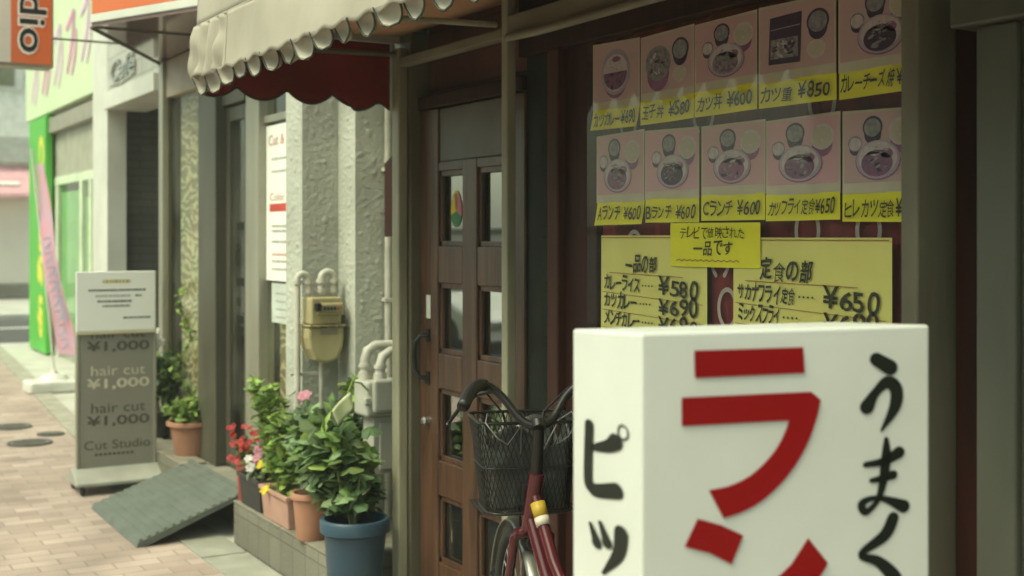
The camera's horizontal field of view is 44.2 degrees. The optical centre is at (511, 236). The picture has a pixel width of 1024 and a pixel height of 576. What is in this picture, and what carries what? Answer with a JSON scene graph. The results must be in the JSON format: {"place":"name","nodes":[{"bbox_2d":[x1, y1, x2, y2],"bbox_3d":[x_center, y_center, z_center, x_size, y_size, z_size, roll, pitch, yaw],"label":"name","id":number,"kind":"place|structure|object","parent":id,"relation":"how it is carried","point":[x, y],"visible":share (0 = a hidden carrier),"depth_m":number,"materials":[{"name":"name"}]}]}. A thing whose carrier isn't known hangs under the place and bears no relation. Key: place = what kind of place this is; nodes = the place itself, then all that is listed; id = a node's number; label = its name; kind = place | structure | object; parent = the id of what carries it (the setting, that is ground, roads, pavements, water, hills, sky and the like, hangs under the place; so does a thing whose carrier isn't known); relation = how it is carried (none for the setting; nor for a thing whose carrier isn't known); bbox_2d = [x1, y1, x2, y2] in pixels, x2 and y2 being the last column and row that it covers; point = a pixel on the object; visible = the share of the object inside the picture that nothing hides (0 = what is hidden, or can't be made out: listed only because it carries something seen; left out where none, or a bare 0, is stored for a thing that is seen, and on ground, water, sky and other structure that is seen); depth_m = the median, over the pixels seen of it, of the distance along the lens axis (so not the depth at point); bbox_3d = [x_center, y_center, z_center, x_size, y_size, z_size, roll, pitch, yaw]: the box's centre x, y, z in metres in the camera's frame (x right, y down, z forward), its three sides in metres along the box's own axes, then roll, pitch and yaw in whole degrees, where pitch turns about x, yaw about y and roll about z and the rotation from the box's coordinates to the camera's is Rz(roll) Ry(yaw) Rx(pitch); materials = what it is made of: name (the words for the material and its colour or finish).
{"place":"outdoors","nodes":[
{"label":"outdoors","id":0,"kind":"place"},
{"bbox_2d":[0,298,28,342],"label":"ground","id":1,"kind":"structure","parent":0,"point":[14,335],"depth_m":21.57,"materials":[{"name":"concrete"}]},
{"bbox_2d":[0,68,28,297],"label":"corner house","id":2,"kind":"structure","parent":1,"relation":"on","point":[14,204],"depth_m":30.95,"materials":[{"name":"white paint"}]},
{"bbox_2d":[0,68,22,90],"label":"window","id":3,"kind":"structure","parent":2,"relation":"in","point":[10,79],"depth_m":30.93,"materials":[{"name":"white paint"}]},
{"bbox_2d":[0,327,28,328],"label":"road line","id":4,"kind":"object","parent":1,"relation":"on","point":[14,328],"depth_m":22.26,"materials":[{"name":"white paint"}]},
{"bbox_2d":[0,299,28,319],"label":"pavement","id":5,"kind":"structure","parent":0,"point":[14,309],"depth_m":26.36,"materials":[{"name":"concrete"}]},
{"bbox_2d":[0,360,222,575],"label":"brick pavement","id":6,"kind":"structure","parent":0,"point":[52,523],"depth_m":6.64,"materials":[{"name":"beige brick"}]},
{"bbox_2d":[0,423,31,429],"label":"manhole cover","id":7,"kind":"object","parent":6,"relation":"on","point":[13,426],"visible":1,"depth_m":9.89,"materials":[{"name":"metal"}]},
{"bbox_2d":[7,439,52,446],"bbox_3d":[-3.497,1.492,9.144,0.313,0.012,0.313,0,0,-30],"label":"manhole cover","id":8,"kind":"object","parent":6,"relation":"on","point":[27,442],"visible":1,"depth_m":9.11,"materials":[{"name":"metal"}]},
{"bbox_2d":[0,346,74,438],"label":"edging strip","id":9,"kind":"object","parent":6,"relation":"on","point":[59,411],"visible":0.32,"depth_m":11.48,"materials":[{"name":"concrete"}]},
{"bbox_2d":[37,431,64,435],"bbox_3d":[-3.497,1.492,9.561,0.202,0.012,0.202,0,0,-30],"label":"manhole cover","id":10,"kind":"object","parent":6,"relation":"on","point":[52,433],"visible":1,"depth_m":9.53,"materials":[{"name":"metal"}]},
{"bbox_2d":[66,271,160,495],"bbox_3d":[-2.355,0.851,7.506,0.520,1.292,0.320,0,0,-30],"label":"pavement sign","id":11,"kind":"object","parent":6,"relation":"on","point":[115,377],"visible":0.94,"depth_m":7.47,"materials":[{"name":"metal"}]},
{"bbox_2d":[91,459,238,547],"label":"entrance ramp","id":12,"kind":"structure","parent":6,"relation":"on","point":[153,509],"depth_m":6.56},
{"bbox_2d":[446,379,573,575],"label":"bicycle","id":13,"kind":"object","parent":6,"relation":"on","point":[523,466],"visible":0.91,"depth_m":3.48,"materials":[{"name":"metal"}]},
{"bbox_2d":[574,322,927,575],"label":"stand sign","id":14,"kind":"object","parent":6,"relation":"on","point":[788,449],"visible":1,"depth_m":1.83,"materials":[{"name":"plastic"}]},
{"bbox_2d":[93,31,158,407],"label":"cafe building","id":15,"kind":"structure","parent":0,"point":[125,159],"depth_m":9.84,"materials":[{"name":"white paint"}]},
{"bbox_2d":[0,0,118,70],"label":"projecting sign","id":16,"kind":"object","parent":15,"relation":"attached to","point":[27,38],"visible":0.99,"depth_m":8.04,"materials":[{"name":"metal"}]},
{"bbox_2d":[0,342,282,575],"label":"concrete apron","id":17,"kind":"object","parent":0,"point":[36,364],"visible":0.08,"depth_m":14.29,"materials":[{"name":"grey concrete"}]},
{"bbox_2d":[23,148,74,393],"bbox_3d":[-4.427,0.322,12.165,0.500,2.347,0.485,0,0,-30],"label":"banner flag","id":18,"kind":"object","parent":17,"relation":"on","point":[53,381],"visible":0.98,"depth_m":12.10,"materials":[{"name":"pink fabric"}]},
{"bbox_2d":[26,0,92,356],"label":"green shop","id":19,"kind":"structure","parent":17,"relation":"on","point":[61,91],"depth_m":15.03,"materials":[{"name":"paint"}]},
{"bbox_2d":[29,115,52,353],"bbox_3d":[-6.136,-0.025,16.410,0.092,3.010,1.170,0,0,-30],"label":"tall signboard","id":20,"kind":"object","parent":19,"relation":"attached to","point":[40,140],"visible":0.59,"depth_m":16.34},
{"bbox_2d":[106,482,280,575],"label":"gutter slabs","id":21,"kind":"structure","parent":17,"relation":"on","point":[222,554],"depth_m":6.00,"materials":[{"name":"concrete"}]},
{"bbox_2d":[156,437,391,575],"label":"concrete step","id":22,"kind":"object","parent":17,"relation":"on","point":[282,550],"visible":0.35,"depth_m":5.76,"materials":[{"name":"concrete"}]},
{"bbox_2d":[157,328,179,437],"bbox_3d":[-2.262,0.926,8.084,0.288,0.723,0.347,0,0,-30],"label":"potted plant","id":23,"kind":"object","parent":22,"relation":"on","point":[165,377],"visible":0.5,"depth_m":8.06,"materials":[{"name":"green plant"}]},
{"bbox_2d":[161,396,201,456],"bbox_3d":[-1.905,1.115,7.478,0.325,0.346,0.320,0,0,25],"label":"potted plant","id":24,"kind":"object","parent":22,"relation":"on","point":[184,425],"visible":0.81,"depth_m":7.39,"materials":[{"name":"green plant"}]},
{"bbox_2d":[168,288,197,396],"bbox_3d":[-1.971,0.795,7.518,0.204,0.987,0.170,0,0,44],"label":"climbing vine","id":25,"kind":"object","parent":24,"relation":"in","point":[185,322],"visible":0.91,"depth_m":7.51,"materials":[{"name":"green plant"}]},
{"bbox_2d":[226,423,261,500],"bbox_3d":[-1.308,1.099,6.162,0.174,0.378,0.223,0,0,-30],"label":"potted plant","id":26,"kind":"object","parent":22,"relation":"on","point":[243,448],"visible":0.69,"depth_m":6.15,"materials":[{"name":"red plant"}]},
{"bbox_2d":[236,446,279,512],"bbox_3d":[-1.165,1.129,5.933,0.194,0.317,0.484,0,0,-30],"label":"potted plant","id":27,"kind":"object","parent":22,"relation":"on","point":[251,477],"visible":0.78,"depth_m":5.94,"materials":[{"name":"grey plant"}]},
{"bbox_2d":[244,374,311,529],"bbox_3d":[-1.100,0.966,5.790,0.217,0.643,0.606,0,0,-30],"label":"potted plant","id":28,"kind":"object","parent":22,"relation":"on","point":[277,502],"visible":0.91,"depth_m":5.69,"materials":[{"name":"green plant"}]},
{"bbox_2d":[281,399,327,541],"bbox_3d":[-0.858,0.993,5.366,0.277,0.590,0.320,0,0,-30],"label":"potted plant","id":29,"kind":"object","parent":22,"relation":"on","point":[307,517],"visible":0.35,"depth_m":5.33,"materials":[{"name":"green plant"}]},
{"bbox_2d":[323,372,372,441],"bbox_3d":[-0.706,0.944,5.560,0.254,0.690,0.355,0,0,-30],"label":"shrub","id":30,"kind":"object","parent":22,"relation":"on","point":[349,417],"visible":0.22,"depth_m":5.57,"materials":[{"name":"green plant"}]},
{"bbox_2d":[159,39,394,517],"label":"salon building","id":31,"kind":"structure","parent":17,"relation":"on","point":[335,155],"depth_m":6.61,"materials":[{"name":"paint"}]},
{"bbox_2d":[90,0,197,64],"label":"entrance canopy","id":32,"kind":"object","parent":31,"relation":"attached to","point":[157,32],"visible":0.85,"depth_m":6.85,"materials":[{"name":"metal"}]},
{"bbox_2d":[181,93,197,397],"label":"wall","id":33,"kind":"structure","parent":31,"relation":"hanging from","point":[189,194],"depth_m":8.10,"materials":[{"name":"beige paint"}]},
{"bbox_2d":[226,103,245,468],"bbox_3d":[-1.510,0.280,7.011,0.040,2.020,0.402,0,0,-30],"label":"door","id":34,"kind":"structure","parent":31,"relation":"in","point":[234,114],"depth_m":7.12,"materials":[{"name":"metal"}]},
{"bbox_2d":[246,96,285,454],"bbox_3d":[-1.199,0.080,6.448,0.090,2.440,0.873,0,0,-30],"label":"window frame","id":35,"kind":"structure","parent":31,"relation":"in","point":[260,115],"depth_m":6.60,"materials":[{"name":"metal"}]},
{"bbox_2d":[266,122,285,281],"bbox_3d":[-1.142,-0.175,6.347,0.006,0.800,0.555,0,0,-30],"label":"wall poster","id":36,"kind":"object","parent":31,"relation":"attached to","point":[276,202],"depth_m":6.45,"materials":[{"name":"white paper"}]},
{"bbox_2d":[272,283,285,323],"bbox_3d":[-1.126,0.339,6.319,0.006,0.202,0.450,0,0,-30],"label":"window notice","id":37,"kind":"object","parent":31,"relation":"attached to","point":[278,302],"depth_m":6.42,"materials":[{"name":"white paper"}]},
{"bbox_2d":[280,323,285,409],"bbox_3d":[-1.064,0.815,6.385,0.028,0.750,0.560,0,0,-30],"label":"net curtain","id":38,"kind":"object","parent":31,"relation":"hanging from","point":[282,360],"visible":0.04,"depth_m":6.61,"materials":[{"name":"white fabric"}]},
{"bbox_2d":[288,268,346,487],"bbox_3d":[-0.901,0.712,5.750,0.269,1.136,0.160,0,0,-30],"label":"gas meter","id":39,"kind":"object","parent":31,"relation":"attached to","point":[319,334],"visible":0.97,"depth_m":5.73,"materials":[{"name":"beige metal"}]},
{"bbox_2d":[355,340,391,474],"bbox_3d":[-0.517,0.720,5.366,0.287,0.561,0.170,0,0,-30],"label":"gas meter","id":40,"kind":"object","parent":31,"relation":"attached to","point":[373,405],"visible":0.71,"depth_m":5.30,"materials":[{"name":"paint"}]},
{"bbox_2d":[332,381,368,425],"bbox_3d":[-0.657,0.681,5.180,0.030,0.178,0.189,0,0,44],"label":"yellow tag","id":41,"kind":"object","parent":40,"relation":"hanging from","point":[343,408],"visible":0.98,"depth_m":5.16,"materials":[{"name":"plastic"}]},
{"bbox_2d":[381,43,391,517],"bbox_3d":[-0.573,-0.155,5.802,0.044,2.890,0.044,0,0,-30],"label":"drain pipe","id":42,"kind":"object","parent":31,"relation":"attached to","point":[387,299],"visible":0.27,"depth_m":5.79,"materials":[{"name":"metal"}]},
{"bbox_2d":[384,156,391,236],"bbox_3d":[-0.431,-0.200,5.480,0.180,0.399,0.200,0,0,-30],"label":"sign plate","id":43,"kind":"object","parent":31,"relation":"attached to","point":[388,198],"visible":0.38,"depth_m":5.48,"materials":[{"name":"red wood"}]},
{"bbox_2d":[292,409,389,575],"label":"potted plant","id":44,"kind":"object","parent":17,"relation":"on","point":[354,526],"visible":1,"depth_m":4.88,"materials":[{"name":"green plant"}]},
{"bbox_2d":[392,0,955,575],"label":"diner building","id":45,"kind":"structure","parent":17,"relation":"on","point":[496,256],"depth_m":4.24,"materials":[{"name":"green paint"}]},
{"bbox_2d":[188,0,501,110],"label":"shop awning","id":46,"kind":"object","parent":45,"relation":"attached to","point":[263,50],"visible":1,"depth_m":4.33,"materials":[{"name":"fabric"}]},
{"bbox_2d":[411,92,526,575],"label":"door","id":47,"kind":"structure","parent":45,"relation":"in","point":[460,336],"depth_m":4.67,"materials":[{"name":"brown wood"}]},
{"bbox_2d":[590,37,639,130],"bbox_3d":[0.305,-0.454,3.758,0.009,0.265,0.252,0,0,-30],"label":"menu card","id":48,"kind":"object","parent":45,"relation":"attached to","point":[616,84],"visible":1,"depth_m":3.75,"materials":[{"name":"pink paper"}]},
{"bbox_2d":[594,129,644,224],"bbox_3d":[0.316,-0.173,3.742,0.009,0.276,0.255,0,0,-30],"label":"menu card","id":49,"kind":"object","parent":45,"relation":"attached to","point":[620,179],"visible":1,"depth_m":3.73,"materials":[{"name":"pink paper"}]},
{"bbox_2d":[601,235,706,327],"bbox_3d":[0.397,0.223,3.609,0.007,0.454,0.503,0,0,-30],"label":"price list","id":50,"kind":"object","parent":45,"relation":"attached to","point":[644,283],"visible":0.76,"depth_m":3.62,"materials":[{"name":"yellow paper"}]},
{"bbox_2d":[641,24,693,124],"bbox_3d":[0.433,-0.451,3.541,0.009,0.259,0.247,0,0,-30],"label":"menu card","id":51,"kind":"object","parent":45,"relation":"attached to","point":[667,76],"visible":1,"depth_m":3.54,"materials":[{"name":"pink paper"}]},
{"bbox_2d":[645,126,698,221],"bbox_3d":[0.444,-0.172,3.521,0.009,0.266,0.247,0,0,-30],"label":"menu card","id":52,"kind":"object","parent":45,"relation":"attached to","point":[671,175],"visible":1,"depth_m":3.52,"materials":[{"name":"pink paper"}]},
{"bbox_2d":[671,222,759,267],"bbox_3d":[0.535,0.022,3.360,0.005,0.120,0.370,0,0,-30],"label":"notice","id":53,"kind":"object","parent":45,"relation":"attached to","point":[729,245],"visible":1,"depth_m":3.35,"materials":[{"name":"yellow paper"}]},
{"bbox_2d":[695,9,756,117],"bbox_3d":[0.560,-0.452,3.322,0.009,0.256,0.253,0,0,-30],"label":"menu card","id":54,"kind":"object","parent":45,"relation":"attached to","point":[725,65],"visible":1,"depth_m":3.32,"materials":[{"name":"pink paper"}]},
{"bbox_2d":[701,119,765,220],"bbox_3d":[0.575,-0.171,3.298,0.009,0.255,0.256,0,0,-30],"label":"menu card","id":55,"kind":"object","parent":45,"relation":"attached to","point":[733,171],"visible":1,"depth_m":3.29,"materials":[{"name":"pink paper"}]},
{"bbox_2d":[603,0,900,324],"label":"window curtain","id":56,"kind":"object","parent":45,"relation":"hanging from","point":[719,295],"depth_m":3.24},
{"bbox_2d":[759,0,836,108],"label":"menu card","id":57,"kind":"object","parent":45,"relation":"attached to","point":[797,51],"visible":1,"depth_m":3.09,"materials":[{"name":"pink paper"}]},
{"bbox_2d":[766,111,840,220],"bbox_3d":[0.706,-0.168,3.073,0.009,0.257,0.258,0,0,-30],"label":"menu card","id":58,"kind":"object","parent":45,"relation":"attached to","point":[803,167],"visible":1,"depth_m":3.06,"materials":[{"name":"pink paper"}]},
{"bbox_2d":[733,238,891,324],"bbox_3d":[0.716,0.226,3.064,0.007,0.448,0.542,0,0,-30],"label":"price list","id":59,"kind":"object","parent":45,"relation":"attached to","point":[800,280],"visible":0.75,"depth_m":3.04,"materials":[{"name":"yellow paper"}]},
{"bbox_2d":[838,0,900,99],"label":"menu card","id":60,"kind":"object","parent":45,"relation":"attached to","point":[869,47],"visible":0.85,"depth_m":2.88,"materials":[{"name":"pink paper"}]},
{"bbox_2d":[842,107,900,221],"bbox_3d":[0.834,-0.163,2.854,0.009,0.262,0.240,0,0,-30],"label":"menu card","id":61,"kind":"object","parent":45,"relation":"attached to","point":[871,165],"visible":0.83,"depth_m":2.88,"materials":[{"name":"pink paper"}]},
{"bbox_2d":[950,0,1023,575],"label":"neighbour shopfront","id":62,"kind":"object","parent":17,"relation":"on","point":[989,287],"visible":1,"depth_m":2.55,"materials":[{"name":"grey glass"}]},
{"bbox_2d":[373,470,386,548],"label":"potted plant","id":63,"kind":"object","parent":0,"point":[377,483],"visible":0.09,"depth_m":5.17,"materials":[{"name":"green plant"}]}
]}

